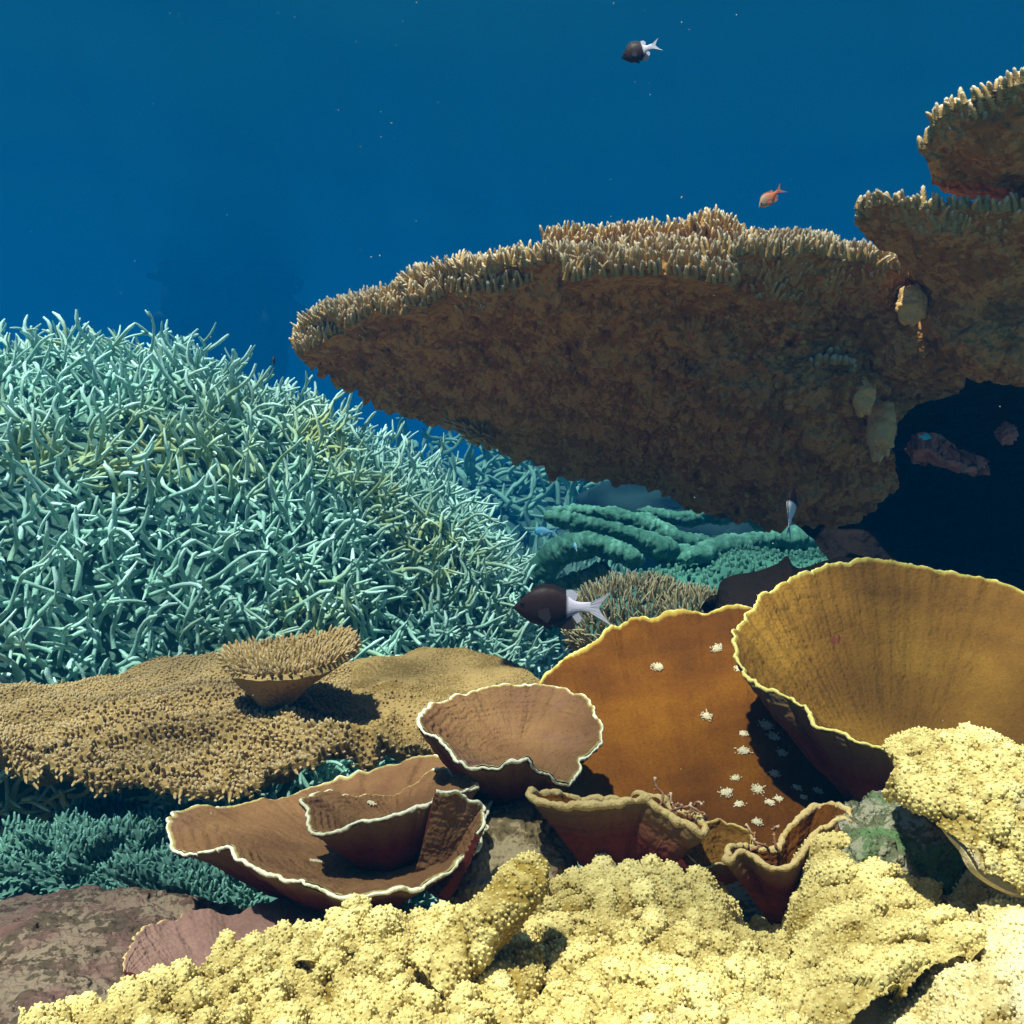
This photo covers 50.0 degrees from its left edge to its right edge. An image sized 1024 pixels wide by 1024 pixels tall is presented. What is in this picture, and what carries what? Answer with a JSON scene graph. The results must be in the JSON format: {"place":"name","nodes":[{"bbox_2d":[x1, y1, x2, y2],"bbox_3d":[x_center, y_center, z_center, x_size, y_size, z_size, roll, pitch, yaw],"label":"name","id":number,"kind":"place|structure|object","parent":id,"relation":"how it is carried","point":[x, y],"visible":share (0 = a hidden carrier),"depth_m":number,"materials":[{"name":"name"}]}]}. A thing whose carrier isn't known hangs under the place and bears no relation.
{"place":"outdoors","nodes":[
{"label":"outdoors","id":0,"kind":"place"},
{"bbox_2d":[146,260,306,390],"bbox_3d":[-4.340,-3.223,16.423,2.535,2.889,2.630,0,0,-38],"label":"coral head reef","id":1,"kind":"object","parent":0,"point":[246,308],"visible":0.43,"depth_m":15.55},
{"bbox_2d":[272,356,275,373],"bbox_3d":[-0.381,-0.235,1.749,0.006,0.030,0.019,0,0,0],"label":"reef fish","id":2,"kind":"object","parent":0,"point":[273,360],"visible":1,"depth_m":1.75},
{"bbox_2d":[0,0,1023,465],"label":"water surface","id":3,"kind":"object","parent":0,"point":[226,134],"visible":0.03,"depth_m":9.61,"materials":[{"name":"blue liquid"}]},
{"bbox_2d":[3,2,1000,720],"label":"drifting particles","id":4,"kind":"object","parent":3,"relation":"in","point":[371,256],"visible":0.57,"depth_m":0.93,"materials":[{"name":"white"}]},
{"bbox_2d":[622,39,661,62],"bbox_3d":[0.148,-0.525,1.250,0.047,0.027,0.011,0,0,5],"label":"damselfish","id":5,"kind":"object","parent":3,"relation":"in","point":[636,52],"visible":1,"depth_m":1.25,"materials":[{"name":"black"}]},
{"bbox_2d":[445,798,578,908],"bbox_3d":[-0.003,0.258,0.758,0.112,0.126,0.206,0,0,0],"label":"reef rock","id":6,"kind":"object","parent":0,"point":[516,827],"visible":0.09,"depth_m":0.71,"materials":[{"name":"grey stone"}]},
{"bbox_2d":[416,683,603,805],"bbox_3d":[-0.003,0.183,0.800,0.119,0.096,0.165,0,0,27],"label":"scroll coral","id":7,"kind":"object","parent":6,"relation":"on","point":[502,744],"visible":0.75,"depth_m":0.81},
{"bbox_2d":[533,526,557,536],"bbox_3d":[0.074,0.043,2.400,0.057,0.023,0.010,0,0,0],"label":"reef fish","id":8,"kind":"object","parent":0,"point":[541,531],"visible":1,"depth_m":2.40},
{"bbox_2d":[513,584,610,629],"bbox_3d":[0.053,0.100,1.151,0.106,0.049,0.021,0,0,0],"label":"damselfish","id":9,"kind":"object","parent":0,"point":[546,606],"visible":1,"depth_m":1.15,"materials":[{"name":"black"}]},
{"bbox_2d":[288,204,965,533],"bbox_3d":[0.126,-0.172,1.446,0.636,0.405,0.834,0,0,-43],"label":"table coral","id":10,"kind":"object","parent":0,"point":[736,363],"visible":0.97,"depth_m":1.32},
{"bbox_2d":[852,376,875,417],"bbox_3d":[0.408,-0.134,1.273,0.028,0.049,0.036,0,0,0],"label":"coral nodule","id":11,"kind":"object","parent":10,"relation":"attached to","point":[863,398],"visible":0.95,"depth_m":1.26,"materials":[{"name":"grey stone"}]},
{"bbox_2d":[866,399,896,461],"bbox_3d":[0.436,-0.097,1.301,0.034,0.075,0.058,0,0,0],"label":"coral nodule","id":12,"kind":"object","parent":10,"relation":"hanging from","point":[881,429],"visible":0.94,"depth_m":1.28,"materials":[{"name":"grey stone"}]},
{"bbox_2d":[903,432,989,476],"bbox_3d":[0.544,-0.070,1.365,0.121,0.052,0.105,0,0,0],"label":"pink sponge","id":13,"kind":"object","parent":10,"relation":"attached to","point":[936,449],"visible":0.98,"depth_m":1.33},
{"bbox_2d":[994,421,1018,445],"bbox_3d":[0.595,-0.095,1.320,0.028,0.030,0.026,0,0,-45],"label":"pink sponge","id":14,"kind":"object","parent":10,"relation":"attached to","point":[1005,432],"visible":1,"depth_m":1.31},
{"bbox_2d":[759,184,785,206],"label":"anthias","id":15,"kind":"object","parent":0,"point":[767,199],"visible":1,"depth_m":1.30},
{"bbox_2d":[786,486,798,540],"bbox_3d":[0.293,0.003,1.160,0.013,0.062,0.035,0,0,37],"label":"damselfish","id":16,"kind":"object","parent":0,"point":[791,502],"visible":1,"depth_m":1.16,"materials":[{"name":"white"}]},
{"bbox_2d":[918,433,930,439],"bbox_3d":[0.481,-0.088,1.280,0.018,0.008,0.004,0,0,0],"label":"reef fish","id":17,"kind":"object","parent":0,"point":[926,436],"visible":1,"depth_m":1.28},
{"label":"seabed","id":18,"kind":"structure","parent":0,"visible":0},
{"bbox_2d":[0,309,562,908],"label":"staghorn coral","id":19,"kind":"object","parent":18,"relation":"on","point":[162,497],"visible":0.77,"depth_m":1.79},
{"bbox_2d":[534,648,567,678],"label":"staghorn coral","id":20,"kind":"object","parent":19,"relation":"on","point":[565,654],"depth_m":1.57},
{"bbox_2d":[546,561,610,645],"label":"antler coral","id":21,"kind":"object","parent":20,"relation":"on","point":[572,580],"visible":0.53,"depth_m":1.49},
{"bbox_2d":[508,531,644,644],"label":"antler coral","id":22,"kind":"object","parent":19,"relation":"on","point":[553,557],"visible":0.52,"depth_m":2.34},
{"bbox_2d":[638,543,827,591],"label":"boulder coral","id":23,"kind":"object","parent":19,"relation":"attached to","point":[716,571],"visible":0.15,"depth_m":2.41},
{"bbox_2d":[543,503,817,565],"bbox_3d":[0.445,0.135,2.645,0.788,0.322,0.381,0,0,-13],"label":"antler coral","id":24,"kind":"object","parent":23,"relation":"on","point":[653,534],"visible":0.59,"depth_m":2.53},
{"bbox_2d":[391,414,608,563],"bbox_3d":[0.154,0.532,6.402,4.074,2.619,2.926,0,0,0],"label":"staghorn coral","id":25,"kind":"object","parent":18,"relation":"on","point":[526,495],"visible":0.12,"depth_m":5.97},
{"bbox_2d":[498,541,638,667],"bbox_3d":[0.117,0.323,3.404,0.718,0.508,0.720,0,0,0],"label":"coral","id":26,"kind":"object","parent":18,"relation":"on","point":[573,566],"visible":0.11,"depth_m":3.27},
{"bbox_2d":[396,881,766,922],"bbox_3d":[0.087,0.557,0.951,1.612,0.507,0.753,0,0,-5],"label":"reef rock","id":27,"kind":"object","parent":18,"relation":"on","point":[748,906],"depth_m":1.10,"materials":[{"name":"stone"}]},
{"bbox_2d":[0,793,227,900],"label":"bushy coral","id":28,"kind":"object","parent":27,"relation":"on","point":[70,846],"visible":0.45,"depth_m":0.94},
{"bbox_2d":[0,885,246,1023],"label":"reef rock","id":29,"kind":"object","parent":27,"relation":"on","point":[61,944],"visible":0.58,"depth_m":0.67,"materials":[{"name":"stone"}]},
{"bbox_2d":[122,898,324,978],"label":"scroll coral","id":30,"kind":"object","parent":29,"relation":"on","point":[193,935],"visible":0.34,"depth_m":0.64},
{"bbox_2d":[18,850,550,1023],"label":"finger coral","id":31,"kind":"object","parent":29,"relation":"on","point":[479,958],"visible":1,"depth_m":0.54},
{"bbox_2d":[165,754,492,913],"bbox_3d":[-0.121,0.229,0.753,0.223,0.069,0.269,0,0,0],"label":"scroll coral","id":32,"kind":"object","parent":31,"relation":"on","point":[273,848],"visible":0.55,"depth_m":0.71},
{"bbox_2d":[299,767,479,871],"bbox_3d":[-0.074,0.210,0.722,0.100,0.067,0.146,0,0,40],"label":"scroll coral","id":33,"kind":"object","parent":32,"relation":"on","point":[374,833],"visible":0.76,"depth_m":0.69},
{"bbox_2d":[414,789,485,899],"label":"scroll coral","id":34,"kind":"object","parent":32,"relation":"on","point":[456,824],"visible":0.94,"depth_m":0.67},
{"bbox_2d":[95,838,277,909],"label":"bushy coral","id":35,"kind":"object","parent":27,"relation":"on","point":[163,867],"visible":0.31,"depth_m":0.88},
{"bbox_2d":[0,623,539,804],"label":"table coral","id":36,"kind":"object","parent":27,"relation":"on","point":[244,718],"visible":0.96,"depth_m":1.09},
{"bbox_2d":[560,570,688,650],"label":"bushy coral","id":37,"kind":"object","parent":27,"relation":"on","point":[629,596],"visible":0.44,"depth_m":1.21},
{"bbox_2d":[651,581,716,615],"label":"bushy coral","id":38,"kind":"object","parent":37,"relation":"on","point":[696,597],"visible":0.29,"depth_m":1.19},
{"bbox_2d":[521,853,812,1023],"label":"finger coral","id":39,"kind":"object","parent":27,"relation":"on","point":[652,939],"visible":0.84,"depth_m":0.55},
{"bbox_2d":[525,786,709,866],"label":"scroll coral","id":40,"kind":"object","parent":39,"relation":"on","point":[637,825],"visible":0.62,"depth_m":0.68},
{"bbox_2d":[654,777,707,820],"bbox_3d":[0.107,0.183,0.695,0.035,0.028,0.021,0,0,17],"label":"algae tuft","id":41,"kind":"object","parent":40,"relation":"on","point":[680,806],"visible":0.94,"depth_m":0.69,"materials":[{"name":"beige plant"}]},
{"bbox_2d":[682,818,754,884],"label":"scroll coral","id":42,"kind":"object","parent":39,"relation":"on","point":[707,851],"visible":0.56,"depth_m":0.71,"materials":[{"name":"brown stone"}]},
{"bbox_2d":[539,604,847,868],"bbox_3d":[0.186,0.174,0.930,0.411,0.168,0.293,0,0,-26],"label":"scroll coral","id":43,"kind":"object","parent":27,"relation":"on","point":[683,715],"visible":0.54,"depth_m":0.93},
{"bbox_2d":[701,556,854,613],"bbox_3d":[0.290,0.099,1.136,0.187,0.105,0.086,0,0,0],"label":"rock","id":44,"kind":"object","parent":43,"relation":"on","point":[744,589],"visible":0.16,"depth_m":1.14,"materials":[{"name":"grey stone"}]},
{"bbox_2d":[835,790,967,895],"bbox_3d":[0.264,0.228,0.732,0.112,0.101,0.281,0,0,23],"label":"reef rock","id":45,"kind":"object","parent":27,"relation":"on","point":[914,844],"visible":0.31,"depth_m":0.64,"materials":[{"name":"green stone"}]},
{"bbox_2d":[731,557,1023,800],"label":"scroll coral","id":46,"kind":"object","parent":45,"relation":"on","point":[846,669],"visible":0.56,"depth_m":0.96,"materials":[{"name":"gold stone"}]},
{"bbox_2d":[776,830,988,1023],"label":"finger coral","id":47,"kind":"object","parent":45,"relation":"on","point":[867,937],"visible":0.81,"depth_m":0.53},
{"bbox_2d":[721,801,852,925],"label":"scroll coral","id":48,"kind":"object","parent":47,"relation":"on","point":[769,882],"visible":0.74,"depth_m":0.65},
{"bbox_2d":[745,823,779,852],"bbox_3d":[0.150,0.200,0.674,0.017,0.019,0.026,0,0,-44],"label":"algae tuft","id":49,"kind":"object","parent":48,"relation":"on","point":[755,842],"visible":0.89,"depth_m":0.67,"materials":[{"name":"plant"}]},
{"bbox_2d":[880,869,1023,1023],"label":"finger coral","id":50,"kind":"object","parent":27,"relation":"on","point":[985,985],"visible":0.38,"depth_m":0.50},
{"bbox_2d":[881,721,1023,898],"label":"finger coral","id":51,"kind":"object","parent":50,"relation":"on","point":[961,786],"visible":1,"depth_m":0.58},
{"bbox_2d":[571,480,730,573],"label":"boulder coral","id":52,"kind":"object","parent":18,"relation":"on","point":[631,497],"visible":0.09,"depth_m":4.33},
{"bbox_2d":[712,522,780,550],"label":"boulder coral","id":53,"kind":"object","parent":18,"relation":"on","point":[742,527],"visible":0.01,"depth_m":4.11},
{"bbox_2d":[712,378,1023,590],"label":"reef wall","id":54,"kind":"structure","parent":18,"relation":"on","point":[936,517],"depth_m":1.78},
{"bbox_2d":[854,185,1023,386],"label":"table coral","id":55,"kind":"object","parent":54,"relation":"on","point":[961,259],"visible":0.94,"depth_m":1.13},
{"bbox_2d":[895,283,927,326],"bbox_3d":[0.444,-0.230,1.221,0.035,0.048,0.037,0,0,0],"label":"coral nodule","id":56,"kind":"object","parent":55,"relation":"attached to","point":[911,304],"visible":1,"depth_m":1.21,"materials":[{"name":"grey stone"}]},
{"bbox_2d":[916,67,1023,203],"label":"table coral","id":57,"kind":"object","parent":55,"relation":"attached to","point":[975,149],"visible":0.97,"depth_m":1.01}
]}

